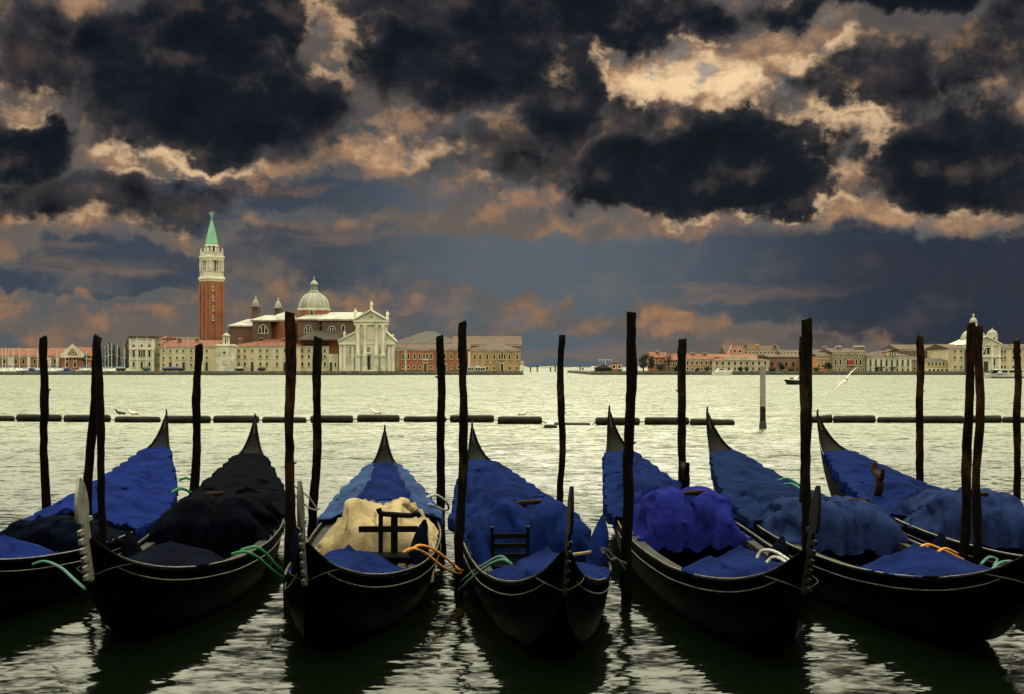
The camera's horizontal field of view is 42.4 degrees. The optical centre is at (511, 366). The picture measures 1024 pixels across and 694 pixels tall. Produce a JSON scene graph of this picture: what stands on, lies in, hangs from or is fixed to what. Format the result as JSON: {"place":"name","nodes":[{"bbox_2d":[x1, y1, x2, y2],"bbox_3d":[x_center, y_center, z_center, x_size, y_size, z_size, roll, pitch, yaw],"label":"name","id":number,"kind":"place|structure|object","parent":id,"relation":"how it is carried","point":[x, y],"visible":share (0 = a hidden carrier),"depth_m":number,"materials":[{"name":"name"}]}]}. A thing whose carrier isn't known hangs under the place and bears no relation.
{"place":"outdoors","nodes":[
{"label":"outdoors","id":0,"kind":"place"},
{"bbox_2d":[158,337,222,370],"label":"wing","id":1,"kind":"structure","parent":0,"point":[179,352],"depth_m":412.00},
{"bbox_2d":[215,333,236,370],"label":"harbour tower","id":2,"kind":"structure","parent":0,"point":[226,355],"depth_m":405.00,"materials":[{"name":"white"}]},
{"bbox_2d":[105,371,523,374],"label":"island quay","id":3,"kind":"structure","parent":0,"point":[310,373],"depth_m":399.88,"materials":[{"name":"stone"}]},
{"bbox_2d":[128,336,176,370],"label":"arched palazzo","id":4,"kind":"structure","parent":3,"relation":"on","point":[146,351],"depth_m":411.98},
{"bbox_2d":[156,337,176,370],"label":"palazzo annex","id":5,"kind":"object","parent":3,"relation":"on","point":[159,341],"visible":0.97,"depth_m":415.00,"materials":[{"name":"beige paint"}]},
{"bbox_2d":[198,212,224,339],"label":"bell tower","id":6,"kind":"structure","parent":3,"relation":"on","point":[211,278],"depth_m":450.00,"materials":[{"name":"brick"}]},
{"bbox_2d":[236,337,300,370],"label":"central wing","id":7,"kind":"structure","parent":3,"relation":"on","point":[268,354],"depth_m":412.00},
{"bbox_2d":[228,278,396,370],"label":"church","id":8,"kind":"structure","parent":3,"relation":"on","point":[367,340],"depth_m":415.50,"materials":[{"name":"white"}]},
{"bbox_2d":[300,344,330,370],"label":"wing","id":9,"kind":"structure","parent":3,"relation":"on","point":[306,356],"depth_m":413.00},
{"bbox_2d":[327,340,338,370],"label":"brick link","id":10,"kind":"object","parent":3,"relation":"on","point":[334,356],"visible":0.78,"depth_m":412.62,"materials":[{"name":"red brick"}]},
{"bbox_2d":[395,344,471,370],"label":"brick range","id":11,"kind":"structure","parent":3,"relation":"on","point":[415,357],"depth_m":412.00,"materials":[{"name":"brick"}]},
{"bbox_2d":[396,331,451,343],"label":"roof","id":12,"kind":"structure","parent":11,"relation":"attached to","point":[427,337],"depth_m":444.67,"materials":[{"name":"brown tile"}]},
{"bbox_2d":[468,343,521,370],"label":"ochre range","id":13,"kind":"structure","parent":3,"relation":"on","point":[495,357],"depth_m":411.00,"materials":[{"name":"paint"}]},
{"bbox_2d":[452,336,521,348],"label":"roof","id":14,"kind":"structure","parent":13,"relation":"attached to","point":[511,341],"depth_m":442.00,"materials":[{"name":"brown tile"}]},
{"bbox_2d":[0,367,1023,693],"bbox_3d":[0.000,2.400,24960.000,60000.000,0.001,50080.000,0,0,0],"label":"lagoon water","id":15,"kind":"structure","parent":0,"point":[440,639],"depth_m":24.65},
{"bbox_2d":[16,414,62,421],"bbox_3d":[-20.712,2.255,58.222,2.328,0.366,0.544,0,0,8],"label":"boom float","id":16,"kind":"object","parent":15,"relation":"on","point":[36,417],"visible":0.86,"depth_m":58.09,"materials":[{"name":"black rubber"}]},
{"bbox_2d":[39,335,50,508],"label":"mooring post","id":17,"kind":"object","parent":15,"relation":"in","point":[43,425],"visible":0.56,"depth_m":17.96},
{"bbox_2d":[0,372,104,374],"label":"marina breakwater","id":18,"kind":"object","parent":15,"relation":"in","point":[49,373],"visible":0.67,"depth_m":399.88,"materials":[{"name":"stone"}]},
{"bbox_2d":[0,409,170,617],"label":"gondola","id":19,"kind":"object","parent":15,"relation":"on","point":[26,586],"visible":0.19,"depth_m":12.96,"materials":[{"name":"paint"}]},
{"bbox_2d":[0,534,58,558],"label":"bow cover","id":20,"kind":"object","parent":19,"relation":"on","point":[11,547],"visible":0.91,"depth_m":12.97,"materials":[{"name":"fabric"}]},
{"bbox_2d":[0,515,135,552],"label":"seat cover","id":21,"kind":"object","parent":19,"relation":"on","point":[56,533],"visible":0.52,"depth_m":14.47,"materials":[{"name":"black fabric"}]},
{"bbox_2d":[6,446,177,540],"bbox_3d":[-5.331,1.720,18.233,1.712,0.935,5.662,0,0,-4],"label":"stern cover","id":22,"kind":"object","parent":19,"relation":"on","point":[139,483],"visible":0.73,"depth_m":17.61,"materials":[{"name":"fabric"}]},
{"bbox_2d":[63,414,113,421],"bbox_3d":[-18.406,2.269,57.804,2.438,0.387,0.576,0,0,7],"label":"boom float","id":23,"kind":"object","parent":15,"relation":"on","point":[75,418],"visible":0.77,"depth_m":57.64,"materials":[{"name":"black rubber"}]},
{"bbox_2d":[77,334,101,600],"bbox_3d":[-4.356,1.480,13.594,0.257,3.644,0.112,0,0,0],"label":"mooring post","id":24,"kind":"object","parent":15,"relation":"in","point":[89,462],"visible":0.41,"depth_m":13.56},
{"bbox_2d":[32,560,85,589],"bbox_3d":[-3.848,1.765,11.273,0.097,0.086,1.788,0,0,-33],"label":"mooring rope","id":25,"kind":"object","parent":24,"relation":"attached to","point":[76,581],"visible":1,"depth_m":11.29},
{"bbox_2d":[93,338,106,547],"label":"mooring post","id":26,"kind":"object","parent":15,"relation":"in","point":[100,422],"visible":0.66,"depth_m":13.37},
{"bbox_2d":[114,416,162,421],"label":"boom float","id":27,"kind":"object","parent":15,"relation":"on","point":[136,419],"visible":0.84,"depth_m":57.24,"materials":[{"name":"black rubber"}]},
{"bbox_2d":[74,413,284,629],"bbox_3d":[-3.455,1.655,15.340,1.483,1.862,10.845,0,0,-4],"label":"gondola","id":28,"kind":"object","parent":15,"relation":"on","point":[127,593],"visible":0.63,"depth_m":11.57,"materials":[{"name":"paint"}]},
{"bbox_2d":[128,541,229,566],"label":"bow cover","id":29,"kind":"object","parent":28,"relation":"on","point":[170,553],"visible":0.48,"depth_m":12.45,"materials":[{"name":"black fabric"}]},
{"bbox_2d":[147,486,283,573],"bbox_3d":[-3.461,1.924,15.654,1.454,0.918,1.843,0,0,-4],"label":"seat cover","id":30,"kind":"object","parent":28,"relation":"on","point":[225,526],"visible":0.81,"depth_m":14.89,"materials":[{"name":"fabric"}]},
{"bbox_2d":[170,452,284,534],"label":"stern cover","id":31,"kind":"object","parent":28,"relation":"on","point":[242,471],"visible":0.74,"depth_m":18.27,"materials":[{"name":"fabric"}]},
{"bbox_2d":[168,415,212,422],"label":"boom float","id":32,"kind":"object","parent":15,"relation":"on","point":[183,419],"visible":0.67,"depth_m":56.42,"materials":[{"name":"black rubber"}]},
{"bbox_2d":[189,343,202,490],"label":"mooring post","id":33,"kind":"object","parent":15,"relation":"in","point":[196,448],"visible":0.6,"depth_m":17.95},
{"bbox_2d":[213,415,261,422],"bbox_3d":[-11.824,2.273,56.980,2.119,0.380,0.426,0,0,0],"label":"boom float","id":34,"kind":"object","parent":15,"relation":"on","point":[233,418],"visible":0.82,"depth_m":56.83,"materials":[{"name":"black rubber"}]},
{"bbox_2d":[262,417,309,422],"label":"boom float","id":35,"kind":"object","parent":15,"relation":"on","point":[281,420],"visible":0.72,"depth_m":56.84,"materials":[{"name":"black rubber"}]},
{"bbox_2d":[283,311,296,605],"bbox_3d":[-2.236,1.371,13.294,0.143,3.865,0.137,0,0,0],"label":"mooring post","id":36,"kind":"object","parent":15,"relation":"in","point":[290,387],"visible":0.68,"depth_m":13.26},
{"bbox_2d":[231,546,285,580],"bbox_3d":[-2.390,1.942,12.720,0.151,0.506,1.141,0,0,16],"label":"mooring rope","id":37,"kind":"object","parent":36,"relation":"attached to","point":[242,550],"visible":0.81,"depth_m":12.59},
{"bbox_2d":[307,336,321,538],"bbox_3d":[-2.751,1.430,18.396,0.215,3.740,0.156,0,0,19],"label":"mooring post","id":38,"kind":"object","parent":15,"relation":"in","point":[316,424],"visible":0.69,"depth_m":18.34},
{"bbox_2d":[310,415,356,422],"bbox_3d":[-7.729,2.255,57.293,1.958,0.354,1.040,0,0,0],"label":"boom float","id":39,"kind":"object","parent":15,"relation":"on","point":[337,419],"visible":0.92,"depth_m":56.83,"materials":[{"name":"black rubber"}]},
{"bbox_2d":[284,425,441,638],"bbox_3d":[-1.526,1.713,14.627,1.483,1.746,9.835,0,0,-2],"label":"gondola","id":40,"kind":"object","parent":15,"relation":"on","point":[327,599],"visible":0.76,"depth_m":11.13,"materials":[{"name":"paint"}]},
{"bbox_2d":[287,544,408,577],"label":"bow cover","id":41,"kind":"object","parent":40,"relation":"on","point":[348,556],"visible":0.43,"depth_m":11.98,"materials":[{"name":"fabric"}]},
{"bbox_2d":[315,497,438,582],"bbox_3d":[-1.473,1.889,14.590,1.340,0.962,1.501,0,0,-2],"label":"seat cover","id":42,"kind":"object","parent":40,"relation":"on","point":[343,532],"visible":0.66,"depth_m":14.03,"materials":[{"name":"beige fabric"}]},
{"bbox_2d":[316,463,443,531],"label":"stern cover","id":43,"kind":"object","parent":40,"relation":"on","point":[355,486],"visible":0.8,"depth_m":16.83,"materials":[{"name":"blue fabric"}]},
{"bbox_2d":[357,462,412,502],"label":"stern cover","id":44,"kind":"object","parent":40,"relation":"on","point":[386,482],"visible":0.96,"depth_m":17.01,"materials":[{"name":"fabric"}]},
{"bbox_2d":[359,508,421,565],"bbox_3d":[-1.231,1.855,13.248,0.643,0.849,0.428,0,0,-2],"label":"chair","id":45,"kind":"object","parent":40,"relation":"on","point":[394,556],"visible":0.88,"depth_m":13.41,"materials":[{"name":"black wood"}]},
{"bbox_2d":[357,414,403,421],"bbox_3d":[-5.751,2.269,57.811,2.061,0.381,0.425,0,0,0],"label":"boom float","id":46,"kind":"object","parent":15,"relation":"on","point":[375,418],"visible":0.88,"depth_m":57.64,"materials":[{"name":"black rubber"}]},
{"bbox_2d":[404,416,449,421],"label":"boom float","id":47,"kind":"object","parent":15,"relation":"on","point":[420,418],"visible":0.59,"depth_m":57.65,"materials":[{"name":"black rubber"}]},
{"bbox_2d":[435,335,446,552],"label":"mooring post","id":48,"kind":"object","parent":15,"relation":"in","point":[440,434],"visible":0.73,"depth_m":17.06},
{"bbox_2d":[454,320,467,596],"bbox_3d":[-0.545,1.406,13.858,0.174,3.792,0.129,0,0,0],"label":"mooring post","id":49,"kind":"object","parent":15,"relation":"in","point":[462,476],"visible":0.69,"depth_m":13.81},
{"bbox_2d":[402,544,463,574],"bbox_3d":[-0.761,1.910,12.900,0.104,0.525,1.874,0,0,13],"label":"mooring rope","id":50,"kind":"object","parent":49,"relation":"attached to","point":[432,558],"visible":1,"depth_m":12.92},
{"bbox_2d":[458,555,512,590],"bbox_3d":[-0.272,1.984,12.485,0.095,0.702,2.647,0,0,-11],"label":"mooring rope","id":51,"kind":"object","parent":49,"relation":"attached to","point":[490,562],"visible":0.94,"depth_m":12.22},
{"bbox_2d":[450,415,497,421],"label":"boom float","id":52,"kind":"object","parent":15,"relation":"on","point":[478,418],"visible":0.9,"depth_m":57.24,"materials":[{"name":"black rubber"}]},
{"bbox_2d":[498,416,546,423],"bbox_3d":[0.724,2.279,55.595,2.649,0.401,1.031,0,0,23],"label":"boom float","id":53,"kind":"object","parent":15,"relation":"on","point":[519,419],"visible":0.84,"depth_m":55.62,"materials":[{"name":"black plastic"}]},
{"bbox_2d":[463,421,611,646],"bbox_3d":[0.179,1.700,14.637,1.483,1.773,10.698,0,0,-6],"label":"gondola","id":54,"kind":"object","parent":15,"relation":"on","point":[558,601],"visible":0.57,"depth_m":10.69,"materials":[{"name":"paint"}]},
{"bbox_2d":[490,525,529,568],"bbox_3d":[0.000,1.994,13.236,0.415,0.753,0.452,0,0,-6],"label":"chair","id":55,"kind":"object","parent":54,"relation":"on","point":[493,536],"visible":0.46,"depth_m":13.42,"materials":[{"name":"black wood"}]},
{"bbox_2d":[448,459,581,531],"bbox_3d":[-0.095,1.716,17.174,1.607,0.787,3.601,0,0,-6],"label":"stern cover","id":56,"kind":"object","parent":54,"relation":"on","point":[487,480],"visible":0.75,"depth_m":16.78,"materials":[{"name":"fabric"}]},
{"bbox_2d":[464,496,591,586],"bbox_3d":[0.149,1.962,14.907,1.524,0.978,1.792,0,0,-6],"label":"seat cover","id":57,"kind":"object","parent":54,"relation":"on","point":[545,520],"visible":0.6,"depth_m":14.23,"materials":[{"name":"fabric"}]},
{"bbox_2d":[486,546,611,584],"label":"bow cover","id":58,"kind":"object","parent":54,"relation":"on","point":[531,565],"visible":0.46,"depth_m":11.66,"materials":[{"name":"fabric"}]},
{"bbox_2d":[600,547,626,570],"bbox_3d":[0.986,1.891,12.947,0.082,0.324,0.747,0,0,22],"label":"mooring rope","id":59,"kind":"object","parent":54,"relation":"attached to","point":[611,557],"visible":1,"depth_m":12.85,"materials":[{"name":"grey"}]},
{"bbox_2d":[556,335,565,502],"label":"mooring post","id":60,"kind":"object","parent":15,"relation":"in","point":[561,415],"visible":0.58,"depth_m":16.96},
{"bbox_2d":[595,417,644,424],"bbox_3d":[4.506,2.256,54.715,2.107,0.364,0.595,0,0,0],"label":"boom float","id":61,"kind":"object","parent":15,"relation":"on","point":[603,420],"visible":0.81,"depth_m":54.48,"materials":[{"name":"black plastic"}]},
{"bbox_2d":[620,312,637,603],"bbox_3d":[1.184,1.370,13.398,0.179,3.863,0.134,0,0,18],"label":"mooring post","id":62,"kind":"object","parent":15,"relation":"in","point":[628,483],"visible":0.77,"depth_m":13.36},
{"bbox_2d":[644,417,689,424],"bbox_3d":[6.465,2.271,54.918,1.865,0.378,0.596,0,0,0],"label":"boom float","id":63,"kind":"object","parent":15,"relation":"on","point":[661,420],"visible":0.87,"depth_m":54.84,"materials":[{"name":"black plastic"}]},
{"bbox_2d":[676,339,686,482],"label":"mooring post","id":64,"kind":"object","parent":15,"relation":"in","point":[681,390],"visible":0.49,"depth_m":18.15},
{"bbox_2d":[690,418,734,424],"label":"boom float","id":65,"kind":"object","parent":15,"relation":"on","point":[695,421],"visible":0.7,"depth_m":54.47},
{"bbox_2d":[606,405,820,642],"bbox_3d":[2.046,1.590,14.997,1.483,1.992,11.318,0,0,-3],"label":"gondola","id":66,"kind":"object","parent":15,"relation":"on","point":[770,606],"visible":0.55,"depth_m":11.14,"materials":[{"name":"paint"}]},
{"bbox_2d":[602,450,736,537],"bbox_3d":[1.874,1.651,17.765,1.551,0.902,3.856,0,0,-3],"label":"stern cover","id":67,"kind":"object","parent":66,"relation":"on","point":[647,474],"visible":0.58,"depth_m":17.88,"materials":[{"name":"fabric"}]},
{"bbox_2d":[633,486,752,553],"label":"seat cover","id":68,"kind":"object","parent":66,"relation":"on","point":[674,519],"visible":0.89,"depth_m":14.84,"materials":[{"name":"fabric"}]},
{"bbox_2d":[681,545,780,577],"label":"bow cover","id":69,"kind":"object","parent":66,"relation":"on","point":[740,561],"visible":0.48,"depth_m":11.74,"materials":[{"name":"fabric"}]},
{"bbox_2d":[755,548,788,563],"bbox_3d":[2.232,1.606,10.872,0.149,0.147,0.750,0,0,-18],"label":"mooring rope","id":70,"kind":"object","parent":66,"relation":"attached to","point":[782,557],"visible":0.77,"depth_m":11.00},
{"bbox_2d":[759,366,766,428],"bbox_3d":[9.766,1.677,51.400,0.303,3.447,0.303,0,0,0],"label":"channel pile","id":71,"kind":"object","parent":15,"relation":"in","point":[762,424],"visible":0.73,"depth_m":51.30,"materials":[{"name":"grey paint"}]},
{"bbox_2d":[799,336,802,502],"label":"mooring post","id":72,"kind":"object","parent":15,"relation":"in","point":[800,367],"visible":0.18,"depth_m":15.18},
{"bbox_2d":[800,317,812,605],"bbox_3d":[2.966,1.398,13.294,0.137,3.806,0.144,0,0,-17],"label":"mooring post","id":73,"kind":"object","parent":15,"relation":"in","point":[806,410],"visible":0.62,"depth_m":13.26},
{"bbox_2d":[812,414,832,422],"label":"boom float","id":74,"kind":"object","parent":15,"relation":"on","point":[828,418],"visible":0.78,"depth_m":56.83,"materials":[{"name":"black plastic"}]},
{"bbox_2d":[833,415,877,422],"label":"boom float","id":75,"kind":"object","parent":15,"relation":"on","point":[854,418],"visible":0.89,"depth_m":56.82,"materials":[{"name":"black plastic"}]},
{"bbox_2d":[706,406,1023,640],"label":"gondola","id":76,"kind":"object","parent":15,"relation":"on","point":[988,604],"visible":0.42,"depth_m":11.38,"materials":[{"name":"paint"}]},
{"bbox_2d":[709,449,826,531],"bbox_3d":[3.478,1.672,17.705,1.604,0.897,3.904,0,0,-5],"label":"stern cover","id":77,"kind":"object","parent":76,"relation":"on","point":[751,489],"visible":0.71,"depth_m":17.77,"materials":[{"name":"fabric"}]},
{"bbox_2d":[756,494,908,556],"bbox_3d":[3.691,1.839,15.315,1.509,0.699,1.491,0,0,-5],"label":"seat cover","id":78,"kind":"object","parent":76,"relation":"on","point":[853,528],"visible":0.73,"depth_m":14.70,"materials":[{"name":"blue fabric"}]},
{"bbox_2d":[855,542,990,577],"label":"bow cover","id":79,"kind":"object","parent":76,"relation":"on","point":[914,559],"visible":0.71,"depth_m":11.81,"materials":[{"name":"fabric"}]},
{"bbox_2d":[920,543,962,558],"bbox_3d":[4.191,1.803,12.725,0.224,0.272,1.153,0,0,36],"label":"mooring rope","id":80,"kind":"object","parent":76,"relation":"attached to","point":[944,549],"visible":0.91,"depth_m":12.53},
{"bbox_2d":[980,556,1011,567],"bbox_3d":[4.440,1.821,12.135,0.271,0.122,0.696,0,0,43],"label":"mooring rope","id":81,"kind":"object","parent":76,"relation":"attached to","point":[996,563],"visible":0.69,"depth_m":12.21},
{"bbox_2d":[877,417,915,422],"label":"boom float","id":82,"kind":"object","parent":15,"relation":"on","point":[896,419],"visible":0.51,"depth_m":56.84,"materials":[{"name":"black plastic"}]},
{"bbox_2d":[816,409,1023,567],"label":"gondola","id":83,"kind":"object","parent":15,"relation":"on","point":[827,442],"visible":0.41,"depth_m":16.17,"materials":[{"name":"paint"}]},
{"bbox_2d":[822,449,942,517],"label":"stern cover","id":84,"kind":"object","parent":83,"relation":"on","point":[851,474],"visible":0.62,"depth_m":18.55,"materials":[{"name":"fabric"}]},
{"bbox_2d":[892,487,1023,549],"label":"seat cover","id":85,"kind":"object","parent":83,"relation":"on","point":[936,512],"visible":0.8,"depth_m":15.54,"materials":[{"name":"blue fabric"}]},
{"bbox_2d":[915,335,924,481],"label":"mooring post","id":86,"kind":"object","parent":15,"relation":"in","point":[919,420],"visible":0.63,"depth_m":19.75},
{"bbox_2d":[923,415,963,422],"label":"boom float","id":87,"kind":"object","parent":15,"relation":"on","point":[945,419],"visible":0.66,"depth_m":56.42,"materials":[{"name":"black plastic"}]},
{"bbox_2d":[959,322,975,560],"bbox_3d":[4.872,1.408,14.204,0.236,3.788,0.150,0,0,0],"label":"mooring post","id":88,"kind":"object","parent":15,"relation":"in","point":[965,526],"visible":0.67,"depth_m":14.16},
{"bbox_2d":[971,326,984,564],"bbox_3d":[4.942,1.432,13.995,0.140,3.740,0.151,0,0,0],"label":"mooring post","id":89,"kind":"object","parent":15,"relation":"in","point":[977,453],"visible":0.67,"depth_m":13.96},
{"bbox_2d":[973,415,1002,422],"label":"boom float","id":90,"kind":"object","parent":15,"relation":"on","point":[993,418],"visible":0.49,"depth_m":56.80,"materials":[{"name":"black plastic"}]},
{"bbox_2d":[984,369,1023,377],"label":"waterbus","id":91,"kind":"object","parent":15,"relation":"on","point":[1000,373],"visible":0.68,"depth_m":281.67,"materials":[{"name":"white"}]},
{"bbox_2d":[1013,338,1021,499],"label":"mooring post","id":92,"kind":"object","parent":15,"relation":"in","point":[1017,422],"visible":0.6,"depth_m":18.26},
{"bbox_2d":[0,0,1023,366],"label":"sky","id":93,"kind":"structure","parent":0,"point":[715,173],"materials":[{"name":"grey"}]},
{"bbox_2d":[647,350,666,370],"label":"brick house","id":94,"kind":"structure","parent":0,"point":[658,355],"depth_m":426.00,"materials":[{"name":"red paint"}]},
{"bbox_2d":[663,354,677,370],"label":"long house","id":95,"kind":"structure","parent":0,"point":[673,363],"depth_m":422.00,"materials":[{"name":"brown brick"}]},
{"bbox_2d":[686,352,713,370],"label":"pink house","id":96,"kind":"structure","parent":0,"point":[700,361],"depth_m":414.00,"materials":[{"name":"paint"}]},
{"bbox_2d":[711,354,757,358],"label":"red roofed house","id":97,"kind":"structure","parent":0,"point":[715,356],"depth_m":441.39,"materials":[{"name":"brown brick"}]},
{"bbox_2d":[719,344,780,357],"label":"loft house","id":98,"kind":"structure","parent":0,"point":[757,350],"depth_m":462.28,"materials":[{"name":"brown brick"}]},
{"bbox_2d":[567,370,988,374],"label":"quay","id":99,"kind":"structure","parent":0,"point":[622,372],"depth_m":399.94,"materials":[{"name":"stone"}]},
{"bbox_2d":[712,356,769,370],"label":"cream villa","id":100,"kind":"object","parent":99,"relation":"on","point":[733,363],"visible":0.75,"depth_m":412.00,"materials":[{"name":"paint"}]},
{"bbox_2d":[819,346,865,370],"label":"grey palazzo","id":101,"kind":"structure","parent":99,"relation":"on","point":[847,359],"depth_m":411.00,"materials":[{"name":"paint"}]},
{"bbox_2d":[866,349,911,370],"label":"white palazzo","id":102,"kind":"structure","parent":99,"relation":"on","point":[889,360],"depth_m":410.00,"materials":[{"name":"paint"}]},
{"bbox_2d":[881,345,931,358],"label":"tenement","id":103,"kind":"structure","parent":99,"relation":"on","point":[909,350],"depth_m":433.44,"materials":[{"name":"brown brick"}]},
{"bbox_2d":[924,359,946,370],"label":"yellow house","id":104,"kind":"structure","parent":99,"relation":"on","point":[935,364],"depth_m":411.95,"materials":[{"name":"paint"}]},
{"bbox_2d":[925,344,964,370],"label":"hospice wing","id":105,"kind":"structure","parent":99,"relation":"on","point":[952,355],"depth_m":410.73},
{"bbox_2d":[950,314,1001,370],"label":"domed church","id":106,"kind":"structure","parent":99,"relation":"on","point":[991,350],"depth_m":409.00,"materials":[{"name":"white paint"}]},
{"bbox_2d":[759,355,798,370],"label":"brick warehouse","id":107,"kind":"structure","parent":0,"point":[789,361],"depth_m":420.00,"materials":[{"name":"brick"}]},
{"bbox_2d":[776,350,798,354],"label":"terrace","id":108,"kind":"structure","parent":0,"point":[787,352],"depth_m":453.25,"materials":[{"name":"paint"}]},
{"bbox_2d":[812,352,831,370],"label":"orange house","id":109,"kind":"structure","parent":0,"point":[819,359],"depth_m":412.00,"materials":[{"name":"paint"}]},
{"bbox_2d":[1001,344,1023,368],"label":"hospice wing","id":110,"kind":"structure","parent":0,"point":[1007,359],"depth_m":410.00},
{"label":"island ground","id":111,"kind":"structure","parent":0,"visible":0},
{"bbox_2d":[0,348,66,368],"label":"building","id":112,"kind":"structure","parent":111,"relation":"on","point":[55,359],"depth_m":452.00,"materials":[{"name":"brick"}]},
{"bbox_2d":[59,344,91,369],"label":"gabled house","id":113,"kind":"structure","parent":111,"relation":"on","point":[74,355],"depth_m":447.98,"materials":[{"name":"brick"}]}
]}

